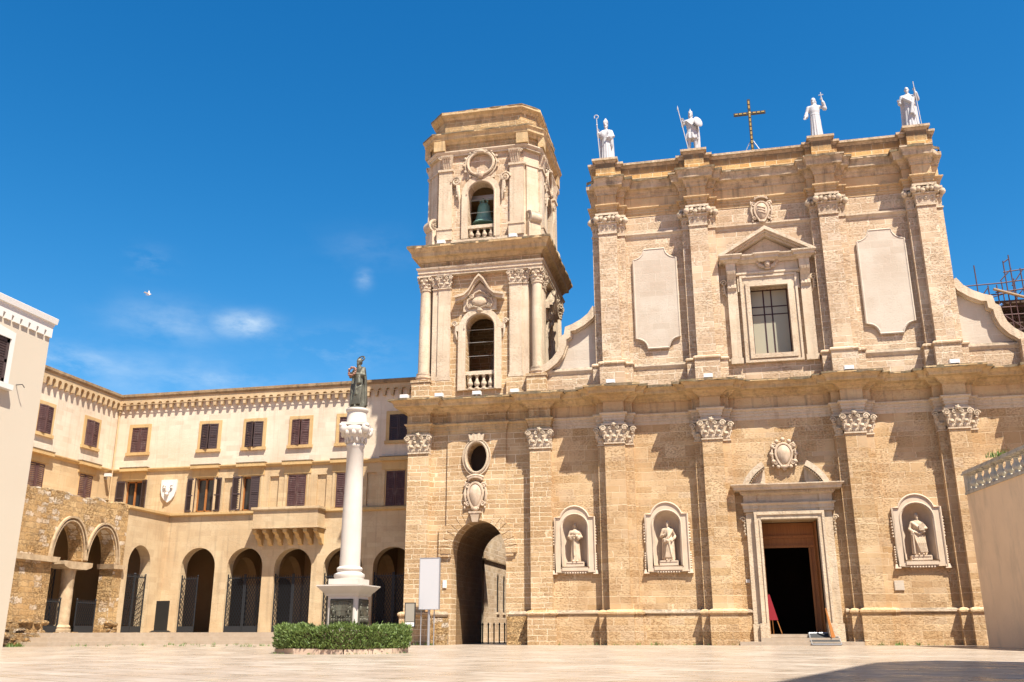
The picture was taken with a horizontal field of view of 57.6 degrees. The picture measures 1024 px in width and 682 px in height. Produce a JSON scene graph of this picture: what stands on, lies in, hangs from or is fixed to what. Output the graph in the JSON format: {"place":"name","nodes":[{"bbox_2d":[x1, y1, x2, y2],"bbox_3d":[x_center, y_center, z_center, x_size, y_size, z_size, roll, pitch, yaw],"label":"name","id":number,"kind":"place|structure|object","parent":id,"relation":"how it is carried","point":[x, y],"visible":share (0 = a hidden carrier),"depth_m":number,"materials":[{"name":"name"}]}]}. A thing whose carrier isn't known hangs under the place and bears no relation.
{"place":"outdoors","nodes":[
{"label":"outdoors","id":0,"kind":"place"},
{"bbox_2d":[0,292,58,652],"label":"cream house","id":1,"kind":"structure","parent":0,"point":[26,331],"depth_m":28.10,"materials":[{"name":"paint"}]},
{"bbox_2d":[0,324,15,382],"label":"window frame","id":2,"kind":"structure","parent":1,"relation":"in","point":[4,331],"depth_m":27.97,"materials":[{"name":"white paint"}]},
{"bbox_2d":[387,103,572,644],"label":"bell tower","id":3,"kind":"structure","parent":0,"point":[492,308],"depth_m":45.36,"materials":[{"name":"stone"}]},
{"bbox_2d":[400,394,408,397],"bbox_3d":[-5.140,2.703,44.507,0.400,0.260,0.255,-4,-18,12],"label":"floodlight","id":4,"kind":"object","parent":3,"relation":"attached to","point":[404,396],"visible":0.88,"depth_m":44.40,"materials":[{"name":"white paint"}]},
{"bbox_2d":[434,393,443,397],"bbox_3d":[-3.458,2.619,44.250,0.400,0.260,0.255,-4,-18,12],"label":"floodlight","id":5,"kind":"object","parent":3,"relation":"attached to","point":[438,394],"visible":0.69,"depth_m":44.16,"materials":[{"name":"metal"}]},
{"bbox_2d":[437,240,445,243],"bbox_3d":[-3.558,-4.921,46.944,0.400,0.260,0.255,-4,-18,12],"label":"floodlight","id":6,"kind":"object","parent":3,"relation":"attached to","point":[440,241],"visible":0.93,"depth_m":46.84,"materials":[{"name":"metal"}]},
{"bbox_2d":[443,580,446,587],"bbox_3d":[-3.060,11.039,42.299,0.180,0.340,0.050,-4,-18,12],"label":"plaque","id":7,"kind":"object","parent":3,"relation":"attached to","point":[444,583],"visible":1,"depth_m":42.28,"materials":[{"name":"white"}]},
{"bbox_2d":[462,433,490,474],"bbox_3d":[-1.651,5.323,43.640,1.390,2.015,0.260,-4,-18,12],"label":"oval window frame","id":8,"kind":"structure","parent":3,"relation":"in","point":[474,438],"depth_m":43.61,"materials":[{"name":"beige stone"}]},
{"bbox_2d":[472,391,481,395],"bbox_3d":[-1.652,2.496,43.870,0.400,0.260,0.255,-4,-18,12],"label":"floodlight","id":9,"kind":"object","parent":3,"relation":"attached to","point":[476,393],"visible":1,"depth_m":43.77,"materials":[{"name":"metal"}]},
{"bbox_2d":[471,194,493,229],"bbox_3d":[-1.485,-6.747,48.628,1.550,1.800,1.254,8,-19,-24],"label":"bell","id":10,"kind":"object","parent":3,"relation":"hanging from","point":[484,217],"visible":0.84,"depth_m":48.34,"materials":[{"name":"green metal"}]},
{"bbox_2d":[509,233,517,236],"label":"floodlight","id":11,"kind":"object","parent":3,"relation":"attached to","point":[513,235],"visible":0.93,"depth_m":46.07,"materials":[{"name":"metal"}]},
{"bbox_2d":[482,534,505,641],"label":"street house","id":12,"kind":"structure","parent":0,"point":[494,584],"depth_m":56.89,"materials":[{"name":"stone"}]},
{"bbox_2d":[0,641,1023,681],"bbox_3d":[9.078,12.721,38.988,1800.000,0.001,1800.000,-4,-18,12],"label":"ground","id":13,"kind":"structure","parent":0,"point":[497,661],"depth_m":16.57,"materials":[{"name":"beige stone"}]},
{"bbox_2d":[3,484,128,646],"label":"ruined portico","id":14,"kind":"structure","parent":13,"relation":"on","point":[49,515],"depth_m":43.36,"materials":[{"name":"stone"}]},
{"bbox_2d":[20,632,277,646],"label":"terrace steps","id":15,"kind":"structure","parent":13,"relation":"on","point":[81,639],"depth_m":44.89,"materials":[{"name":"stone"}]},
{"bbox_2d":[150,601,169,631],"bbox_3d":[-17.897,14.073,47.610,0.960,1.540,0.500,-4,-18,12],"label":"black totem","id":16,"kind":"object","parent":15,"relation":"on","point":[161,616],"visible":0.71,"depth_m":47.55,"materials":[{"name":"black metal"}]},
{"bbox_2d":[27,365,415,632],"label":"palace","id":17,"kind":"structure","parent":13,"relation":"on","point":[233,498],"depth_m":51.03,"materials":[{"name":"beige paint"}]},
{"bbox_2d":[27,461,45,486],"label":"window","id":18,"kind":"structure","parent":17,"relation":"in","point":[36,466],"depth_m":47.45,"materials":[{"name":"wood"}]},
{"bbox_2d":[35,399,56,438],"bbox_3d":[-24.292,4.044,48.301,0.483,1.810,1.520,-4,-18,12],"label":"window","id":19,"kind":"structure","parent":17,"relation":"in","point":[43,418],"depth_m":48.24,"materials":[{"name":"wood"}]},
{"bbox_2d":[77,473,92,497],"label":"window","id":20,"kind":"structure","parent":17,"relation":"in","point":[85,484],"depth_m":51.01,"materials":[{"name":"wood"}]},
{"bbox_2d":[80,415,101,451],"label":"window","id":21,"kind":"structure","parent":17,"relation":"in","point":[88,435],"depth_m":51.68,"materials":[{"name":"wood"}]},
{"bbox_2d":[104,473,111,479],"bbox_3d":[-22.856,7.655,52.690,0.400,0.336,0.200,-4,-18,12],"label":"security camera","id":22,"kind":"object","parent":17,"relation":"attached to","point":[106,475],"visible":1,"depth_m":52.64,"materials":[{"name":"white paint"}]},
{"bbox_2d":[114,480,147,507],"bbox_3d":[-21.467,8.821,52.653,2.057,1.890,0.590,-4,-18,12],"label":"window","id":23,"kind":"structure","parent":17,"relation":"in","point":[136,491],"depth_m":52.88,"materials":[{"name":"wood"}]},
{"bbox_2d":[125,424,151,455],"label":"window","id":24,"kind":"structure","parent":17,"relation":"in","point":[139,438],"depth_m":53.59,"materials":[{"name":"wood"}]},
{"bbox_2d":[184,477,221,511],"bbox_3d":[-17.079,8.550,51.821,2.104,1.890,0.402,-4,-18,12],"label":"window","id":25,"kind":"structure","parent":17,"relation":"in","point":[204,502],"depth_m":51.87,"materials":[{"name":"wood"}]},
{"bbox_2d":[195,420,222,452],"bbox_3d":[-17.068,5.413,52.744,1.500,1.810,0.499,-4,-18,12],"label":"window","id":26,"kind":"structure","parent":17,"relation":"in","point":[209,436],"depth_m":52.61,"materials":[{"name":"wood"}]},
{"bbox_2d":[228,579,246,625],"bbox_3d":[-15.889,15.204,53.615,1.240,2.950,0.120,-4,-18,12],"label":"loggia door","id":27,"kind":"structure","parent":17,"relation":"in","point":[234,579],"depth_m":53.58,"materials":[{"name":"black metal"}]},
{"bbox_2d":[230,475,260,510],"bbox_3d":[-14.589,8.386,51.313,1.619,1.890,0.418,-2,-17,7],"label":"window","id":28,"kind":"structure","parent":17,"relation":"in","point":[251,492],"depth_m":51.25,"materials":[{"name":"wood"}]},
{"bbox_2d":[240,418,266,450],"bbox_3d":[-14.386,5.225,52.163,1.500,1.810,0.532,-4,-18,12],"label":"window","id":29,"kind":"structure","parent":17,"relation":"in","point":[256,436],"depth_m":52.03,"materials":[{"name":"wood"}]},
{"bbox_2d":[276,578,290,625],"bbox_3d":[-13.185,15.020,53.045,1.240,2.950,0.120,-4,-18,12],"label":"loggia door","id":30,"kind":"structure","parent":17,"relation":"in","point":[280,578],"depth_m":52.98,"materials":[{"name":"black metal"}]},
{"bbox_2d":[286,473,306,505],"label":"window","id":31,"kind":"structure","parent":17,"relation":"in","point":[296,492],"depth_m":50.60,"materials":[{"name":"wood"}]},
{"bbox_2d":[286,415,313,448],"bbox_3d":[-11.665,5.049,51.622,1.500,1.810,0.466,-4,-18,12],"label":"window","id":32,"kind":"structure","parent":17,"relation":"in","point":[302,432],"depth_m":51.50,"materials":[{"name":"wood"}]},
{"bbox_2d":[334,472,345,507],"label":"window","id":33,"kind":"structure","parent":17,"relation":"in","point":[340,476],"depth_m":50.08,"materials":[{"name":"wood"}]},
{"bbox_2d":[334,413,346,445],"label":"window","id":34,"kind":"structure","parent":17,"relation":"in","point":[339,441],"depth_m":51.06,"materials":[{"name":"stone"}]},
{"bbox_2d":[376,577,384,624],"bbox_3d":[-7.717,14.647,51.894,1.240,2.950,0.120,-4,-18,12],"label":"loggia door","id":35,"kind":"structure","parent":17,"relation":"in","point":[378,595],"depth_m":51.77,"materials":[{"name":"black metal"}]},
{"bbox_2d":[384,469,405,505],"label":"window","id":36,"kind":"structure","parent":17,"relation":"in","point":[395,480],"depth_m":49.42,"materials":[{"name":"wood"}]},
{"bbox_2d":[384,411,408,443],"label":"window","id":37,"kind":"structure","parent":17,"relation":"in","point":[396,431],"depth_m":50.41,"materials":[{"name":"wood"}]},
{"bbox_2d":[271,619,412,653],"bbox_3d":[-4.696,8.294,26.166,3.901,0.916,3.702,-4,-18,12],"label":"hedge","id":38,"kind":"object","parent":13,"relation":"on","point":[312,638],"visible":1,"depth_m":24.82,"materials":[{"name":"green plant"}]},
{"bbox_2d":[316,407,379,653],"bbox_3d":[-4.558,5.279,26.499,1.360,6.830,1.360,-4,-18,12],"label":"column monument","id":39,"kind":"object","parent":13,"relation":"on","point":[348,590],"depth_m":26.16,"materials":[{"name":"white stone"}]},
{"bbox_2d":[348,356,367,407],"bbox_3d":[-4.567,1.229,27.763,0.624,1.683,0.571,-11,-20,31],"label":"bronze statue","id":40,"kind":"object","parent":39,"relation":"on","point":[358,392],"visible":0.9,"depth_m":27.56,"materials":[{"name":"grey metal"}]},
{"bbox_2d":[348,366,356,376],"bbox_3d":[-4.729,0.900,27.576,0.320,0.324,0.105,-11,-20,32],"label":"flower wreath","id":41,"kind":"object","parent":40,"relation":"attached to","point":[354,372],"visible":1,"depth_m":27.55,"materials":[{"name":"pink plant"}]},
{"bbox_2d":[404,603,415,642],"bbox_3d":[-4.394,12.180,40.119,0.480,1.770,0.119,-4,-18,12],"label":"info sign","id":42,"kind":"object","parent":13,"relation":"on","point":[410,613],"visible":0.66,"depth_m":40.19,"materials":[{"name":"metal"}]},
{"bbox_2d":[418,557,440,644],"bbox_3d":[-3.619,11.418,40.933,0.940,3.705,0.202,-4,-18,12],"label":"notice board","id":43,"kind":"object","parent":13,"relation":"on","point":[429,582],"visible":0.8,"depth_m":41.01,"materials":[{"name":"metal"}]},
{"bbox_2d":[493,623,494,642],"bbox_3d":[-0.920,14.929,47.698,0.100,1.020,0.095,-4,-18,12],"label":"bollard","id":44,"kind":"object","parent":13,"relation":"on","point":[493,632],"visible":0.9,"depth_m":47.67,"materials":[{"name":"black metal"}]},
{"bbox_2d":[5,377,1008,653],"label":"weeds","id":45,"kind":"object","parent":13,"relation":"on","point":[993,455],"visible":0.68,"depth_m":38.31,"materials":[{"name":"green plant"}]},
{"bbox_2d":[525,123,1023,645],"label":"cathedral","id":46,"kind":"structure","parent":13,"relation":"on","point":[819,475],"depth_m":41.31,"materials":[{"name":"stone"}]},
{"bbox_2d":[566,562,584,566],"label":"statue plinth","id":47,"kind":"structure","parent":46,"relation":"in","point":[571,564],"depth_m":41.31,"materials":[{"name":"stone"}]},
{"bbox_2d":[567,523,582,561],"bbox_3d":[2.826,9.008,41.725,0.523,1.731,0.531,11,-20,-31],"label":"niche friar statue","id":48,"kind":"object","parent":47,"relation":"on","point":[574,535],"visible":1,"depth_m":41.63,"materials":[{"name":"stone"}]},
{"bbox_2d":[594,115,614,157],"bbox_3d":[4.670,-10.118,46.754,1.003,2.576,0.696,-4,-18,12],"label":"bishop statue","id":49,"kind":"object","parent":46,"relation":"on","point":[606,136],"visible":0.82,"depth_m":46.52,"materials":[{"name":"white stone"}]},
{"bbox_2d":[606,379,614,383],"bbox_3d":[4.447,1.869,42.007,0.400,0.260,0.255,-4,-18,12],"label":"floodlight","id":50,"kind":"object","parent":46,"relation":"attached to","point":[608,381],"visible":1,"depth_m":41.90,"materials":[{"name":"metal"}]},
{"bbox_2d":[660,560,678,564],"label":"statue plinth","id":51,"kind":"structure","parent":46,"relation":"in","point":[669,562],"depth_m":40.45,"materials":[{"name":"stone"}]},
{"bbox_2d":[660,521,676,559],"bbox_3d":[6.866,8.760,40.929,0.744,1.732,0.571,-4,-18,12],"label":"niche apostle statue","id":52,"kind":"object","parent":51,"relation":"on","point":[668,535],"visible":1,"depth_m":40.76,"materials":[{"name":"stone"}]},
{"bbox_2d":[677,106,701,148],"bbox_3d":[8.769,-10.409,45.813,1.191,2.553,0.616,-4,-18,12],"label":"soldier statue","id":53,"kind":"object","parent":46,"relation":"on","point":[692,127],"visible":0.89,"depth_m":45.68,"materials":[{"name":"white stone"}]},
{"bbox_2d":[703,373,712,377],"bbox_3d":[8.656,1.582,41.121,0.400,0.260,0.255,-4,-18,12],"label":"floodlight","id":54,"kind":"object","parent":46,"relation":"attached to","point":[707,375],"visible":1,"depth_m":41.03,"materials":[{"name":"metal"}]},
{"bbox_2d":[733,99,765,149],"bbox_3d":[11.678,-10.437,45.599,1.520,3.100,0.400,-4,-18,12],"label":"roof cross","id":55,"kind":"object","parent":46,"relation":"on","point":[749,113],"visible":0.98,"depth_m":45.69,"materials":[{"name":"gold metal"}]},
{"bbox_2d":[750,288,792,353],"bbox_3d":[11.949,-0.829,43.021,1.690,3.260,0.050,-4,-18,12],"label":"church window","id":56,"kind":"structure","parent":46,"relation":"in","point":[770,309],"depth_m":43.03,"materials":[{"name":"grey glass"}]},
{"bbox_2d":[767,594,782,633],"bbox_3d":[11.199,11.668,39.816,0.541,1.626,0.488,-4,-18,12],"label":"display easel","id":57,"kind":"object","parent":46,"relation":"on","point":[772,614],"visible":0.7,"depth_m":39.72,"materials":[{"name":"red fabric"}]},
{"bbox_2d":[804,92,826,134],"bbox_3d":[14.500,-10.734,44.612,1.168,2.430,0.617,-4,-18,12],"label":"friar statue","id":58,"kind":"object","parent":46,"relation":"on","point":[813,110],"visible":0.9,"depth_m":44.54,"materials":[{"name":"white stone"}]},
{"bbox_2d":[813,521,825,631],"bbox_3d":[13.113,10.053,39.752,0.060,4.630,0.780,-4,-18,12],"label":"door","id":59,"kind":"structure","parent":46,"relation":"in","point":[814,523],"depth_m":39.57,"materials":[{"name":"brown wood"}]},
{"bbox_2d":[825,608,835,637],"bbox_3d":[12.860,11.431,37.820,0.290,1.150,0.292,14,-22,-39],"label":"leaning board","id":60,"kind":"object","parent":46,"relation":"on","point":[832,634],"visible":1,"depth_m":37.74,"materials":[{"name":"brown wood"}]},
{"bbox_2d":[843,365,853,369],"bbox_3d":[14.426,1.189,39.906,0.400,0.260,0.255,-4,-18,12],"label":"floodlight","id":61,"kind":"object","parent":46,"relation":"attached to","point":[848,367],"visible":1,"depth_m":39.81,"materials":[{"name":"metal"}]},
{"bbox_2d":[894,580,904,590],"bbox_3d":[15.882,10.025,38.224,0.380,0.400,0.050,-4,-18,12],"label":"plaque","id":62,"kind":"object","parent":46,"relation":"attached to","point":[898,585],"visible":1,"depth_m":38.20,"materials":[{"name":"beige stone"}]},
{"bbox_2d":[897,81,921,125],"bbox_3d":[18.604,-10.982,43.766,1.079,2.379,0.772,-4,-18,12],"label":"staff saint statue","id":63,"kind":"object","parent":46,"relation":"on","point":[907,101],"visible":0.86,"depth_m":43.62,"materials":[{"name":"white stone"}]},
{"bbox_2d":[910,555,932,560],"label":"statue plinth","id":64,"kind":"structure","parent":46,"relation":"in","point":[921,557],"depth_m":38.34,"materials":[{"name":"stone"}]},
{"bbox_2d":[908,513,927,554],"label":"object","id":65,"kind":"object","parent":64,"relation":"on","point":[917,528],"visible":0.99,"depth_m":38.62,"materials":[{"name":"stone"}]},
{"bbox_2d":[948,359,959,363],"bbox_3d":[18.527,0.909,39.042,0.400,0.260,0.255,-4,-18,12],"label":"floodlight","id":66,"kind":"object","parent":46,"relation":"attached to","point":[953,361],"visible":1,"depth_m":38.95,"materials":[{"name":"metal"}]},
{"bbox_2d":[966,255,1023,331],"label":"scaffold","id":67,"kind":"object","parent":46,"relation":"on","point":[1013,311],"visible":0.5,"depth_m":46.67,"materials":[{"name":"brown metal"}]},
{"bbox_2d":[808,632,841,645],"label":"steps","id":68,"kind":"structure","parent":13,"relation":"on","point":[818,634],"depth_m":37.48,"materials":[{"name":"stone"}]},
{"bbox_2d":[960,445,1023,647],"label":"terrace wall","id":69,"kind":"structure","parent":13,"relation":"on","point":[996,507],"depth_m":32.22,"materials":[{"name":"beige paint"}]},
{"bbox_2d":[0,0,1023,394],"label":"sky","id":70,"kind":"structure","parent":0,"point":[256,168],"materials":[{"name":"blue"}]}
]}

